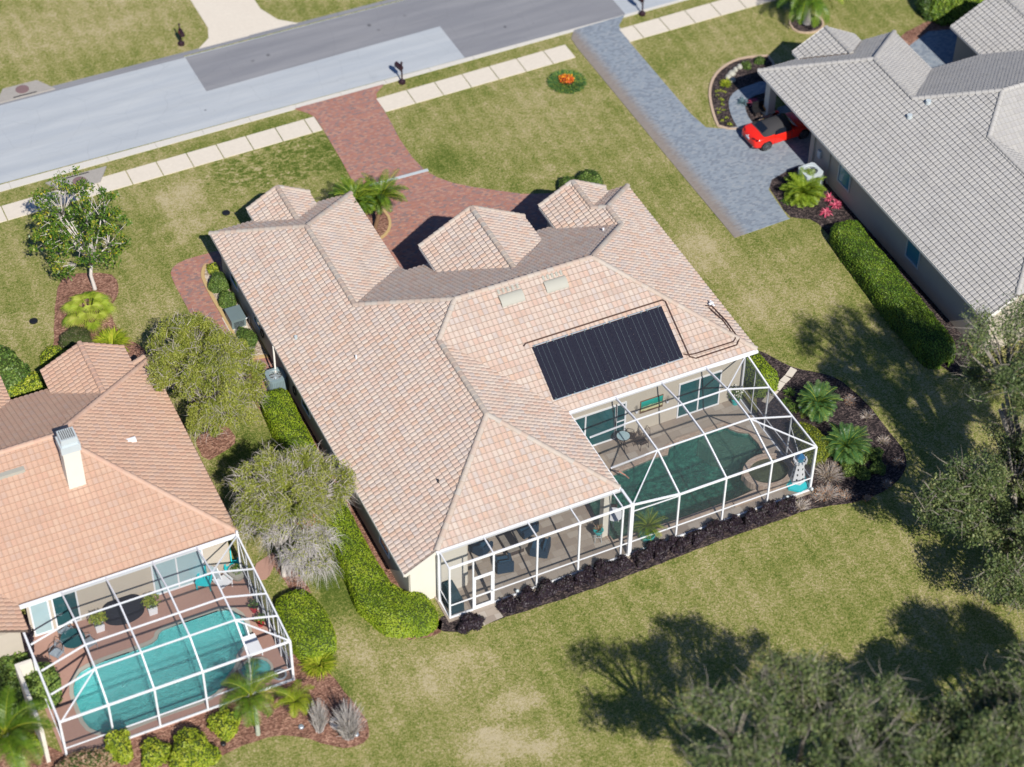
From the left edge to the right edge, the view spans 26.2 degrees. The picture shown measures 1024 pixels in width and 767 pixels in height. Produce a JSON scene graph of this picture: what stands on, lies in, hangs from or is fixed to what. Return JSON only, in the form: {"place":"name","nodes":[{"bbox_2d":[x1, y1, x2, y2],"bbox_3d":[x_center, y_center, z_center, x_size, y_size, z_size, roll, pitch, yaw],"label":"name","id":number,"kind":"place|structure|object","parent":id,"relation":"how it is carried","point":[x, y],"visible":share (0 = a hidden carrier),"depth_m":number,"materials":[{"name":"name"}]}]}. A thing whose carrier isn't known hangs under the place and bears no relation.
{"place":"outdoors","nodes":[
{"label":"outdoors","id":0,"kind":"place"},
{"bbox_2d":[0,117,321,222],"bbox_3d":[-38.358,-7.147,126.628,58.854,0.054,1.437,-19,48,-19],"label":"pavement","id":1,"kind":"structure","parent":0,"point":[171,165],"depth_m":133.24,"materials":[{"name":"concrete"}]},
{"bbox_2d":[171,251,290,401],"bbox_3d":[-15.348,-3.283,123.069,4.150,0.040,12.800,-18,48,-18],"label":"side path","id":2,"kind":"structure","parent":0,"point":[189,284],"depth_m":125.14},
{"bbox_2d":[205,267,266,354],"bbox_3d":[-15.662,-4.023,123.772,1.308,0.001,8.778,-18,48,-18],"label":"planter","id":3,"kind":"object","parent":2,"relation":"on","point":[260,350],"visible":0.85,"depth_m":122.99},
{"bbox_2d":[208,270,230,293],"bbox_3d":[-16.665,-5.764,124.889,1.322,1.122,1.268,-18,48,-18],"label":"shrub","id":4,"kind":"object","parent":3,"relation":"on","point":[219,282],"visible":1,"depth_m":124.58,"materials":[{"name":"green plant"}]},
{"bbox_2d":[201,263,270,358],"bbox_3d":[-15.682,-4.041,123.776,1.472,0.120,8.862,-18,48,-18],"label":"planter edging","id":5,"kind":"object","parent":3,"relation":"on","point":[220,310],"visible":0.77,"depth_m":123.86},
{"bbox_2d":[222,305,249,332],"bbox_3d":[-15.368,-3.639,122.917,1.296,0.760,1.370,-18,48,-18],"label":"air conditioner","id":6,"kind":"object","parent":3,"relation":"on","point":[236,318],"visible":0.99,"depth_m":122.64,"materials":[{"name":"metal"}]},
{"bbox_2d":[265,367,287,391],"bbox_3d":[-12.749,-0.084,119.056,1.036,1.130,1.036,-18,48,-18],"label":"air conditioner","id":7,"kind":"object","parent":2,"relation":"on","point":[277,379],"visible":0.95,"depth_m":118.70,"materials":[{"name":"grey metal"}]},
{"bbox_2d":[191,0,296,48],"bbox_3d":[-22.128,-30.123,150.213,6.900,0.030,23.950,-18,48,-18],"label":"concrete driveway","id":8,"kind":"structure","parent":0,"point":[226,20],"depth_m":143.77,"materials":[{"name":"concrete"}]},
{"bbox_2d":[0,0,676,183],"bbox_3d":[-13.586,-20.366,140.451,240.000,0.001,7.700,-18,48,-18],"label":"street","id":9,"kind":"structure","parent":0,"point":[89,120],"depth_m":137.56,"materials":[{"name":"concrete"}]},
{"bbox_2d":[0,56,183,104],"bbox_3d":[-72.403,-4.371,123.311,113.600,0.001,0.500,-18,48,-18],"label":"street edge","id":10,"kind":"object","parent":9,"relation":"on","point":[68,86],"visible":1,"depth_m":138.98,"materials":[{"name":"concrete"}]},
{"bbox_2d":[185,0,624,90],"bbox_3d":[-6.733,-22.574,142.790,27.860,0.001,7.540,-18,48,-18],"label":"street patch","id":11,"kind":"object","parent":9,"relation":"on","point":[472,27],"visible":1,"depth_m":143.19,"materials":[{"name":"asphalt"}]},
{"bbox_2d":[294,84,551,269],"bbox_3d":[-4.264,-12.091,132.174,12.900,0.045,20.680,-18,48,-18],"label":"driveway","id":12,"kind":"structure","parent":0,"point":[357,127],"depth_m":132.20,"materials":[{"name":"brick"}]},
{"bbox_2d":[362,207,388,235],"bbox_3d":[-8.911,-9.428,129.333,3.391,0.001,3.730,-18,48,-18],"label":"palm planter","id":13,"kind":"object","parent":12,"relation":"on","point":[383,225],"visible":0.11,"depth_m":129.45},
{"bbox_2d":[329,175,379,212],"bbox_3d":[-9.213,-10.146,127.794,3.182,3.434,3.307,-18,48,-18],"label":"palm","id":14,"kind":"object","parent":13,"relation":"on","point":[359,197],"visible":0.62,"depth_m":127.16,"materials":[{"name":"green plant"}]},
{"bbox_2d":[355,169,408,228],"bbox_3d":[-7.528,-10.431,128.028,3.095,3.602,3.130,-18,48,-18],"label":"palm","id":15,"kind":"object","parent":13,"relation":"on","point":[385,192],"visible":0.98,"depth_m":127.38,"materials":[{"name":"green plant"}]},
{"bbox_2d":[377,45,574,111],"bbox_3d":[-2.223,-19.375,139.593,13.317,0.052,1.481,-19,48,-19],"label":"pavement","id":16,"kind":"structure","parent":0,"point":[502,70],"depth_m":139.51,"materials":[{"name":"concrete"}]},
{"bbox_2d":[0,0,1023,766],"bbox_3d":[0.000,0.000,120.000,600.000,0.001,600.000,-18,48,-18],"label":"ground","id":17,"kind":"structure","parent":0,"point":[594,676],"depth_m":117.63,"materials":[{"name":"green plant"}]},
{"bbox_2d":[0,344,30,398],"bbox_3d":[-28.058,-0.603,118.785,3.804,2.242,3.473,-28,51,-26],"label":"shrub","id":18,"kind":"object","parent":17,"relation":"on","point":[14,369],"visible":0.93,"depth_m":118.13,"materials":[{"name":"green plant"}]},
{"bbox_2d":[7,371,46,398],"bbox_3d":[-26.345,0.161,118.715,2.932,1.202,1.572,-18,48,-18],"label":"shrub","id":19,"kind":"object","parent":17,"relation":"on","point":[34,381],"visible":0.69,"depth_m":118.38,"materials":[{"name":"green plant"}]},
{"bbox_2d":[0,80,54,102],"bbox_3d":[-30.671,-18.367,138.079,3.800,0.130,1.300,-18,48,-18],"label":"drain inlet","id":20,"kind":"object","parent":17,"relation":"on","point":[15,92],"visible":1,"depth_m":138.03,"materials":[{"name":"concrete"}]},
{"bbox_2d":[45,166,106,191],"bbox_3d":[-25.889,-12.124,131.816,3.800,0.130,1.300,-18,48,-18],"label":"drain inlet","id":21,"kind":"object","parent":17,"relation":"on","point":[94,176],"visible":0.69,"depth_m":131.97,"materials":[{"name":"concrete"}]},
{"bbox_2d":[53,273,147,360],"bbox_3d":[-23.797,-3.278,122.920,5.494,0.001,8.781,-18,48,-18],"label":"neighbour front bed","id":22,"kind":"object","parent":17,"relation":"on","point":[80,283],"visible":0.47,"depth_m":124.50,"materials":[{"name":"soil"}]},
{"bbox_2d":[58,325,92,348],"bbox_3d":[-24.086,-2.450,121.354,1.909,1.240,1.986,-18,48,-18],"label":"shrub","id":23,"kind":"object","parent":22,"relation":"on","point":[72,336],"visible":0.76,"depth_m":120.86,"materials":[{"name":"green plant"}]},
{"bbox_2d":[27,165,132,289],"bbox_3d":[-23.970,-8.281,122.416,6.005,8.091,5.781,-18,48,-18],"label":"magnolia tree","id":24,"kind":"object","parent":22,"relation":"on","point":[56,229],"visible":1,"depth_m":121.36,"materials":[{"name":"green plant"}]},
{"bbox_2d":[59,290,118,332],"bbox_3d":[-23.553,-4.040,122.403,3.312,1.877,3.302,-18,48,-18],"label":"shrub","id":25,"kind":"object","parent":22,"relation":"on","point":[99,301],"visible":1,"depth_m":121.80,"materials":[{"name":"green plant"}]},
{"bbox_2d":[91,326,131,351],"bbox_3d":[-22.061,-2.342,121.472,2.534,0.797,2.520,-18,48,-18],"label":"shrub","id":26,"kind":"object","parent":22,"relation":"on","point":[113,336],"visible":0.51,"depth_m":121.60,"materials":[{"name":"green plant"}]},
{"bbox_2d":[0,341,238,656],"bbox_3d":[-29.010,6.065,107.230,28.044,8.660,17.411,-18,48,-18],"label":"neighbour house","id":27,"kind":"structure","parent":17,"relation":"on","point":[104,474],"depth_m":107.40,"materials":[{"name":"orange tile"}]},
{"bbox_2d":[29,601,53,636],"bbox_3d":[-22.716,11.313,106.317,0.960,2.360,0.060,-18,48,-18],"label":"door","id":28,"kind":"structure","parent":27,"relation":"in","point":[40,613],"depth_m":106.37,"materials":[{"name":"white glass"}]},
{"bbox_2d":[51,591,81,627],"bbox_3d":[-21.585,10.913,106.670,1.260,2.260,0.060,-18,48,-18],"label":"window","id":29,"kind":"structure","parent":27,"relation":"in","point":[62,614],"depth_m":106.69,"materials":[{"name":"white glass"}]},
{"bbox_2d":[150,549,203,596],"bbox_3d":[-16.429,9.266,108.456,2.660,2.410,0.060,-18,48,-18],"label":"sliding door","id":30,"kind":"structure","parent":27,"relation":"in","point":[185,567],"depth_m":108.44,"materials":[{"name":"glass"}]},
{"bbox_2d":[32,572,296,757],"bbox_3d":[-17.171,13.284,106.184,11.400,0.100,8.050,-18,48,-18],"label":"neighbour deck","id":31,"kind":"structure","parent":17,"relation":"on","point":[67,667],"depth_m":106.73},
{"bbox_2d":[60,628,84,648],"bbox_3d":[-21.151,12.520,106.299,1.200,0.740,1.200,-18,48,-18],"label":"patio table","id":32,"kind":"object","parent":31,"relation":"on","point":[70,638],"visible":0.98,"depth_m":106.02,"materials":[{"name":"teal glass"}]},
{"bbox_2d":[103,594,144,625],"bbox_3d":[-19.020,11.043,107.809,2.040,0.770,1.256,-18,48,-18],"label":"covered table","id":33,"kind":"object","parent":31,"relation":"on","point":[133,610],"visible":0.84,"depth_m":107.48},
{"bbox_2d":[14,530,294,762],"bbox_3d":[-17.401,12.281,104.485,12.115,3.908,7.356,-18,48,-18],"label":"pool cage","id":34,"kind":"object","parent":31,"relation":"on","point":[273,622],"visible":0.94,"depth_m":103.05,"materials":[{"name":"white metal"}]},
{"bbox_2d":[74,610,245,732],"bbox_3d":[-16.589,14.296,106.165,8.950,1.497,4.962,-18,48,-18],"label":"neighbour pool basin","id":35,"kind":"object","parent":31,"relation":"in","point":[191,688],"visible":0.58,"depth_m":107.09,"materials":[{"name":"teal paint"}]},
{"bbox_2d":[74,611,245,731],"bbox_3d":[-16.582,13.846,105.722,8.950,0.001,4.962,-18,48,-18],"label":"pool water","id":36,"kind":"structure","parent":35,"relation":"in","point":[157,674],"depth_m":105.45,"materials":[{"name":"teal liquid"}]},
{"bbox_2d":[69,606,251,735],"bbox_3d":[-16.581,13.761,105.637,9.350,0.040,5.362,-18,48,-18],"label":"neighbour coping","id":37,"kind":"object","parent":31,"relation":"on","point":[148,642],"visible":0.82,"depth_m":105.78,"materials":[{"name":"beige paint"}]},
{"bbox_2d":[238,657,273,681],"bbox_3d":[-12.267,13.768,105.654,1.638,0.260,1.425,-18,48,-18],"label":"spa","id":38,"kind":"object","parent":31,"relation":"on","point":[265,664],"visible":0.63,"depth_m":105.74,"materials":[{"name":"liquid"}]},
{"bbox_2d":[0,654,368,766],"bbox_3d":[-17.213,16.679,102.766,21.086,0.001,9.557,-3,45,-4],"label":"neighbour rear bed","id":39,"kind":"object","parent":17,"relation":"on","point":[282,720],"visible":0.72,"depth_m":103.39,"materials":[{"name":"soil"}]},
{"bbox_2d":[0,651,32,710],"bbox_3d":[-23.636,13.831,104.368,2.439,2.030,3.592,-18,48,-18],"label":"shrub","id":40,"kind":"object","parent":39,"relation":"on","point":[7,670],"visible":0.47,"depth_m":103.56,"materials":[{"name":"green plant"}]},
{"bbox_2d":[0,685,55,766],"bbox_3d":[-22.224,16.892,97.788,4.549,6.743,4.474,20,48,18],"label":"palm","id":41,"kind":"object","parent":39,"relation":"on","point":[16,725],"visible":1,"depth_m":96.24,"materials":[{"name":"green plant"}]},
{"bbox_2d":[9,662,62,710],"bbox_3d":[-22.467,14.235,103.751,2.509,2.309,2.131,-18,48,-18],"label":"shrub","id":42,"kind":"object","parent":39,"relation":"on","point":[51,678],"visible":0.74,"depth_m":103.12,"materials":[{"name":"green plant"}]},
{"bbox_2d":[55,746,115,766],"bbox_3d":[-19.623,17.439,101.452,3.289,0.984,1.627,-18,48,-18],"label":"shrub","id":43,"kind":"object","parent":39,"relation":"on","point":[100,757],"visible":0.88,"depth_m":101.24,"materials":[{"name":"beige plant"}]},
{"bbox_2d":[104,727,133,765],"bbox_3d":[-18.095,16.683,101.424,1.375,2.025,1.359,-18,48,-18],"label":"shrub","id":44,"kind":"object","parent":39,"relation":"on","point":[118,745],"visible":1,"depth_m":101.02,"materials":[{"name":"green plant"}]},
{"bbox_2d":[139,737,172,766],"bbox_3d":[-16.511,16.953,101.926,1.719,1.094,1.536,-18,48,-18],"label":"shrub","id":45,"kind":"object","parent":39,"relation":"on","point":[157,752],"visible":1,"depth_m":101.56,"materials":[{"name":"green plant"}]},
{"bbox_2d":[169,726,221,766],"bbox_3d":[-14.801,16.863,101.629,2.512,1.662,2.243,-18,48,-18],"label":"shrub","id":46,"kind":"object","parent":39,"relation":"on","point":[192,747],"visible":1,"depth_m":101.05,"materials":[{"name":"green plant"}]},
{"bbox_2d":[206,707,241,741],"bbox_3d":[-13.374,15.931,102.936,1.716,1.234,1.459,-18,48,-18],"label":"shrub","id":47,"kind":"object","parent":39,"relation":"on","point":[224,724],"visible":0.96,"depth_m":102.70,"materials":[{"name":"green plant"}]},
{"bbox_2d":[219,658,287,735],"bbox_3d":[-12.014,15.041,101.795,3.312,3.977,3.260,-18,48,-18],"label":"palm","id":48,"kind":"object","parent":39,"relation":"on","point":[257,698],"visible":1,"depth_m":100.86,"materials":[{"name":"green plant"}]},
{"bbox_2d":[273,679,314,717],"bbox_3d":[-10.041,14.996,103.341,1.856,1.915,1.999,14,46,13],"label":"palm","id":49,"kind":"object","parent":39,"relation":"on","point":[297,701],"visible":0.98,"depth_m":102.84,"materials":[{"name":"green plant"}]},
{"bbox_2d":[297,651,339,680],"bbox_3d":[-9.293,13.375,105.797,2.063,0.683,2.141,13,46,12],"label":"shrub","id":50,"kind":"object","parent":39,"relation":"on","point":[322,664],"visible":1,"depth_m":105.63,"materials":[{"name":"green plant"}]},
{"bbox_2d":[308,697,329,733],"bbox_3d":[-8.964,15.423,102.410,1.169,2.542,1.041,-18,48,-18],"label":"bare shrub","id":51,"kind":"object","parent":39,"relation":"on","point":[319,716],"visible":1,"depth_m":102.39,"materials":[{"name":"grey plant"}]},
{"bbox_2d":[329,698,366,740],"bbox_3d":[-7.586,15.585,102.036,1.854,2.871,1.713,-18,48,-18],"label":"bare shrub","id":52,"kind":"object","parent":39,"relation":"on","point":[348,730],"visible":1,"depth_m":102.01,"materials":[{"name":"grey plant"}]},
{"bbox_2d":[196,424,234,459],"bbox_3d":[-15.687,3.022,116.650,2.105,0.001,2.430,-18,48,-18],"label":"tree bed","id":53,"kind":"object","parent":17,"relation":"on","point":[211,447],"visible":0.68,"depth_m":116.53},
{"bbox_2d":[140,308,270,447],"bbox_3d":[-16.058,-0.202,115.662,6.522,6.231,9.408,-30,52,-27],"label":"willow tree","id":54,"kind":"object","parent":53,"relation":"on","point":[225,371],"visible":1,"depth_m":114.14,"materials":[{"name":"green plant"}]},
{"bbox_2d":[51,0,397,88],"bbox_3d":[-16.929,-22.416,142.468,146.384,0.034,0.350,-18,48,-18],"label":"gutter","id":55,"kind":"object","parent":17,"relation":"on","point":[224,43],"visible":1,"depth_m":141.90,"materials":[{"name":"concrete"}]},
{"bbox_2d":[255,553,276,579],"bbox_3d":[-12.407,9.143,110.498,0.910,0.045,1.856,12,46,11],"label":"flagstone path","id":56,"kind":"structure","parent":17,"relation":"on","point":[264,567],"depth_m":110.44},
{"bbox_2d":[269,554,310,592],"bbox_3d":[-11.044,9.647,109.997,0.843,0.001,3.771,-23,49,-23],"label":"tree strip bed","id":57,"kind":"object","parent":17,"relation":"on","point":[293,586],"visible":0.5,"depth_m":109.82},
{"bbox_2d":[221,440,361,577],"bbox_3d":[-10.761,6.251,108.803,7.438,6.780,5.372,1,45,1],"label":"willow tree","id":58,"kind":"object","parent":57,"relation":"on","point":[262,504],"visible":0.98,"depth_m":107.52,"materials":[{"name":"green plant"}]},
{"bbox_2d":[238,507,351,594],"bbox_3d":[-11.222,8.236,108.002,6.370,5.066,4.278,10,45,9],"label":"bare tree","id":59,"kind":"object","parent":57,"relation":"on","point":[306,542],"visible":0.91,"depth_m":107.15,"materials":[{"name":"grey plant"}]},
{"bbox_2d":[275,589,336,660],"bbox_3d":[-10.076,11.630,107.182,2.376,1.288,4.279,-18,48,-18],"label":"hedge","id":60,"kind":"object","parent":17,"relation":"on","point":[307,624],"visible":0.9,"depth_m":106.51,"materials":[{"name":"green plant"}]},
{"bbox_2d":[0,0,684,191],"bbox_3d":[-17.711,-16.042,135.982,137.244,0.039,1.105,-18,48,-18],"label":"curb","id":61,"kind":"object","parent":17,"relation":"on","point":[50,174],"visible":0.98,"depth_m":136.20,"materials":[{"name":"concrete"}]},
{"bbox_2d":[254,394,441,639],"bbox_3d":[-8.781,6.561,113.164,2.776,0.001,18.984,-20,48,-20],"label":"hedge bed","id":62,"kind":"object","parent":17,"relation":"on","point":[371,544],"visible":0.15,"depth_m":111.95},
{"bbox_2d":[260,388,438,638],"bbox_3d":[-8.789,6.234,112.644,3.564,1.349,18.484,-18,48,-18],"label":"hedge","id":63,"kind":"object","parent":62,"relation":"on","point":[383,604],"visible":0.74,"depth_m":108.91,"materials":[{"name":"green plant"}]},
{"bbox_2d":[208,179,757,599],"bbox_3d":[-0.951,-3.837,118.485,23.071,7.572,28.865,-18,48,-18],"label":"house","id":64,"kind":"structure","parent":17,"relation":"on","point":[469,382],"depth_m":114.86,"materials":[{"name":"tile"}]},
{"bbox_2d":[574,404,616,445],"bbox_3d":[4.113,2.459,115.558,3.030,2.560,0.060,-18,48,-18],"label":"sliding door","id":65,"kind":"structure","parent":64,"relation":"in","point":[593,423],"depth_m":115.55,"materials":[{"name":"glass"}]},
{"bbox_2d":[676,370,721,418],"bbox_3d":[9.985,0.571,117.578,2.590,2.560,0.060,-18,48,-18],"label":"sliding door","id":66,"kind":"structure","parent":64,"relation":"in","point":[704,385],"depth_m":117.54,"materials":[{"name":"glass"}]},
{"bbox_2d":[434,400,814,621],"bbox_3d":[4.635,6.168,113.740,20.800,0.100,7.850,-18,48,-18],"label":"pool deck","id":67,"kind":"structure","parent":17,"relation":"on","point":[563,548],"depth_m":112.42,"materials":[{"name":"stone"}]},
{"bbox_2d":[441,580,463,614],"bbox_3d":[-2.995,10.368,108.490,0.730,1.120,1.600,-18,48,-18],"label":"grill","id":68,"kind":"object","parent":67,"relation":"on","point":[456,596],"visible":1,"depth_m":108.10,"materials":[{"name":"metal"}]},
{"bbox_2d":[496,529,525,555],"bbox_3d":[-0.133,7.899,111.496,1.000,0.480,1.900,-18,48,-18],"label":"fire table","id":69,"kind":"object","parent":67,"relation":"on","point":[509,538],"visible":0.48,"depth_m":111.17,"materials":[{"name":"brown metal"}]},
{"bbox_2d":[437,356,817,618],"bbox_3d":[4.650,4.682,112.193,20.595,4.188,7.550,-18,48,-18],"label":"pool cage","id":70,"kind":"object","parent":67,"relation":"on","point":[777,422],"visible":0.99,"depth_m":112.19,"materials":[{"name":"white metal"}]},
{"bbox_2d":[633,507,667,542],"bbox_3d":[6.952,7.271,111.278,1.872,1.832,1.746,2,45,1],"label":"potted palm","id":71,"kind":"object","parent":67,"relation":"on","point":[648,525],"visible":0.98,"depth_m":111.06,"materials":[{"name":"green plant"}]},
{"bbox_2d":[584,422,765,543],"bbox_3d":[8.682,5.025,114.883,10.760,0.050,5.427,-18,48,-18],"label":"pool coping","id":72,"kind":"object","parent":67,"relation":"on","point":[753,435],"visible":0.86,"depth_m":115.33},
{"bbox_2d":[612,427,762,532],"bbox_3d":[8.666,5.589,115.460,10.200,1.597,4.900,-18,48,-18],"label":"pool basin","id":73,"kind":"object","parent":67,"relation":"in","point":[676,478],"visible":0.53,"depth_m":116.57,"materials":[{"name":"paint"}]},
{"bbox_2d":[589,430,755,539],"bbox_3d":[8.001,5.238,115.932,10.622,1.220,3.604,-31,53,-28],"label":"pool steps","id":74,"kind":"structure","parent":73,"relation":"in","point":[744,453],"depth_m":117.10,"materials":[{"name":"liquid"}]},
{"bbox_2d":[588,429,761,537],"bbox_3d":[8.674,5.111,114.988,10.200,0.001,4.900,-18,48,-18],"label":"pool water","id":75,"kind":"structure","parent":73,"relation":"in","point":[687,477],"depth_m":115.14,"materials":[{"name":"teal liquid"}]},
{"bbox_2d":[732,453,793,506],"bbox_3d":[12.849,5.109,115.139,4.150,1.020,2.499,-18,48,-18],"label":"spa","id":76,"kind":"object","parent":67,"relation":"on","point":[749,482],"visible":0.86,"depth_m":114.67,"materials":[{"name":"beige stone"}]},
{"bbox_2d":[786,453,807,491],"bbox_3d":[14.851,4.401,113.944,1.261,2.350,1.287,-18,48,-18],"label":"lighthouse ornament","id":77,"kind":"object","parent":67,"relation":"on","point":[798,471],"visible":0.97,"depth_m":114.01,"materials":[{"name":"teal plastic"}]},
{"bbox_2d":[437,351,905,631],"bbox_3d":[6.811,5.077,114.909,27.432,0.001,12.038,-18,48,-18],"label":"bed","id":78,"kind":"object","parent":17,"relation":"on","point":[846,413],"visible":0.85,"depth_m":115.89,"materials":[{"name":"soil"}]},
{"bbox_2d":[457,612,485,634],"bbox_3d":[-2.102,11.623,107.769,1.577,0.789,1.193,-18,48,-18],"label":"plum shrub","id":79,"kind":"object","parent":78,"relation":"on","point":[469,622],"visible":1,"depth_m":107.51,"materials":[{"name":"purple plant"}]},
{"bbox_2d":[515,584,542,606],"bbox_3d":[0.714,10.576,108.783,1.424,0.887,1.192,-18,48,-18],"label":"plum shrub","id":80,"kind":"object","parent":78,"relation":"on","point":[527,597],"visible":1,"depth_m":108.58,"materials":[{"name":"purple plant"}]},
{"bbox_2d":[593,558,617,578],"bbox_3d":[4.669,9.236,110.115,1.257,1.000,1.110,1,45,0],"label":"plum shrub","id":81,"kind":"object","parent":78,"relation":"on","point":[602,568],"visible":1,"depth_m":109.90,"materials":[{"name":"purple plant"}]},
{"bbox_2d":[646,538,673,560],"bbox_3d":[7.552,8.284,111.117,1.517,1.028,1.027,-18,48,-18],"label":"plum shrub","id":82,"kind":"object","parent":78,"relation":"on","point":[659,548],"visible":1,"depth_m":110.93,"materials":[{"name":"purple plant"}]},
{"bbox_2d":[798,421,830,465],"bbox_3d":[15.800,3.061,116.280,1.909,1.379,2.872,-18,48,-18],"label":"shrub","id":83,"kind":"object","parent":78,"relation":"on","point":[815,435],"visible":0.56,"depth_m":115.67,"materials":[{"name":"green plant"}]},
{"bbox_2d":[796,380,841,423],"bbox_3d":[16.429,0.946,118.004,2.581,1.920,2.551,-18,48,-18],"label":"palm","id":84,"kind":"object","parent":78,"relation":"on","point":[816,402],"visible":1,"depth_m":117.79,"materials":[{"name":"green plant"}]},
{"bbox_2d":[821,423,871,464],"bbox_3d":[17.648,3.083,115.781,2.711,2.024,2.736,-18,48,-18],"label":"palm","id":85,"kind":"object","parent":78,"relation":"on","point":[843,446],"visible":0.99,"depth_m":115.53,"materials":[{"name":"green plant"}]},
{"bbox_2d":[711,57,771,126],"bbox_3d":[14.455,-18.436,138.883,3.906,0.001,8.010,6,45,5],"label":"round bed","id":86,"kind":"object","parent":17,"relation":"on","point":[743,77],"visible":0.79,"depth_m":139.12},
{"bbox_2d":[709,54,774,129],"bbox_3d":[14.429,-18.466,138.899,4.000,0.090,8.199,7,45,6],"label":"round bed edging","id":87,"kind":"object","parent":86,"relation":"on","point":[710,88],"visible":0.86,"depth_m":139.10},
{"bbox_2d":[729,81,765,126],"bbox_3d":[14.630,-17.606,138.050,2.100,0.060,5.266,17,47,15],"label":"curved walk","id":88,"kind":"structure","parent":17,"relation":"on","point":[739,115],"depth_m":138.21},
{"bbox_2d":[743,351,778,391],"bbox_3d":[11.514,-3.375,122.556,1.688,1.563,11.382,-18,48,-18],"label":"hedge","id":89,"kind":"object","parent":17,"relation":"on","point":[769,373],"visible":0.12,"depth_m":119.15,"materials":[{"name":"green plant"}]},
{"bbox_2d":[666,636,935,766],"bbox_3d":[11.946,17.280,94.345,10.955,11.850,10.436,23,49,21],"label":"oak tree","id":90,"kind":"object","parent":17,"relation":"on","point":[807,709],"visible":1,"depth_m":92.06,"materials":[{"name":"green plant"}]},
{"bbox_2d":[791,14,821,31],"bbox_3d":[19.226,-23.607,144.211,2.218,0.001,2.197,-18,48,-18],"label":"palm ring bed","id":91,"kind":"object","parent":17,"relation":"on","point":[801,27],"visible":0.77,"depth_m":144.00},
{"bbox_2d":[776,0,843,27],"bbox_3d":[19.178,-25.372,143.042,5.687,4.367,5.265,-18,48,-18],"label":"palm","id":92,"kind":"object","parent":91,"relation":"on","point":[808,9],"visible":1,"depth_m":142.30,"materials":[{"name":"green plant"}]},
{"bbox_2d":[770,165,974,377],"bbox_3d":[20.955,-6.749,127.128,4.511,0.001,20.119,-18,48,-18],"label":"drive side bed","id":93,"kind":"object","parent":17,"relation":"on","point":[843,214],"visible":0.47,"depth_m":130.12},
{"bbox_2d":[780,166,825,207],"bbox_3d":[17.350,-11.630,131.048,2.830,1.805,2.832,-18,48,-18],"label":"shrub palm","id":94,"kind":"object","parent":93,"relation":"on","point":[802,191],"visible":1,"depth_m":130.75,"materials":[{"name":"green plant"}]},
{"bbox_2d":[828,219,955,369],"bbox_3d":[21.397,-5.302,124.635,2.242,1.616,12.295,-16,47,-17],"label":"hedge","id":95,"kind":"object","parent":93,"relation":"on","point":[910,318],"visible":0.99,"depth_m":123.68,"materials":[{"name":"green plant"}]},
{"bbox_2d":[757,0,1023,353],"bbox_3d":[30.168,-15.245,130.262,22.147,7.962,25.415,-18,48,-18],"label":"neighbour house","id":96,"kind":"structure","parent":17,"relation":"on","point":[916,158],"depth_m":127.31,"materials":[{"name":"grey tile"}]},
{"bbox_2d":[819,717,980,766],"bbox_3d":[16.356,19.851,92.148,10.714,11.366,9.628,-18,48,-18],"label":"oak tree","id":97,"kind":"object","parent":17,"relation":"on","point":[927,733],"visible":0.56,"depth_m":91.81,"materials":[{"name":"green plant"}]},
{"bbox_2d":[867,685,1023,766],"bbox_3d":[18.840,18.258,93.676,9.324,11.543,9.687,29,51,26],"label":"oak tree","id":98,"kind":"object","parent":17,"relation":"on","point":[996,744],"visible":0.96,"depth_m":91.27,"materials":[{"name":"green plant"}]},
{"bbox_2d":[928,0,983,26],"bbox_3d":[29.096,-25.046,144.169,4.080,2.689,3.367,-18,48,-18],"label":"shrub","id":99,"kind":"object","parent":17,"relation":"on","point":[948,12],"visible":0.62,"depth_m":143.45,"materials":[{"name":"green plant"}]},
{"bbox_2d":[897,413,1023,622],"bbox_3d":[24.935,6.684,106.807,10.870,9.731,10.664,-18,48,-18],"label":"oak tree","id":100,"kind":"object","parent":17,"relation":"on","point":[1003,530],"visible":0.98,"depth_m":105.68,"materials":[{"name":"green plant"}]},
{"bbox_2d":[947,290,1023,509],"bbox_3d":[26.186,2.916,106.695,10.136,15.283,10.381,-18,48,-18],"label":"oak tree","id":101,"kind":"object","parent":17,"relation":"on","point":[1008,377],"visible":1,"depth_m":103.75,"materials":[{"name":"green plant"}]},
{"bbox_2d":[959,624,1023,739],"bbox_3d":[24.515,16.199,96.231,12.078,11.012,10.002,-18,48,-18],"label":"oak tree","id":102,"kind":"object","parent":17,"relation":"on","point":[991,688],"visible":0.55,"depth_m":95.19,"materials":[{"name":"green plant"}]},
{"label":"island bed","id":103,"kind":"structure","parent":17,"relation":"on","visible":0},
{"bbox_2d":[547,69,587,94],"bbox_3d":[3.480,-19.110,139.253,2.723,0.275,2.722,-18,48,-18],"label":"grass ring","id":104,"kind":"object","parent":103,"relation":"on","point":[553,82],"depth_m":139.10,"materials":[{"name":"green plant"}]},
{"bbox_2d":[571,15,811,237],"bbox_3d":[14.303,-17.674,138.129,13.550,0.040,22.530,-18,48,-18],"label":"grey driveway","id":105,"kind":"structure","parent":0,"point":[728,175],"depth_m":134.97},
{"bbox_2d":[741,110,809,150],"bbox_3d":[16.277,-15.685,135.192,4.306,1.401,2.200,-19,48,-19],"label":"convertible","id":106,"kind":"object","parent":105,"relation":"on","point":[765,134],"visible":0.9,"depth_m":134.56,"materials":[{"name":"red metal"}]},
{"bbox_2d":[619,0,773,41],"bbox_3d":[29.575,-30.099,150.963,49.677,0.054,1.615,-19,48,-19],"label":"pavement","id":107,"kind":"structure","parent":0,"point":[677,20],"depth_m":144.45,"materials":[{"name":"concrete"}]},
{"bbox_2d":[901,20,949,45],"bbox_3d":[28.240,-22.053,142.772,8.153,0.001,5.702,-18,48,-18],"label":"mulch bed","id":108,"kind":"object","parent":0,"point":[910,37],"visible":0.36,"depth_m":143.75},
{"bbox_2d":[910,29,956,67],"bbox_3d":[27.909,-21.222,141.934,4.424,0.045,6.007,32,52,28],"label":"court paving","id":109,"kind":"structure","parent":0,"point":[933,49],"depth_m":142.42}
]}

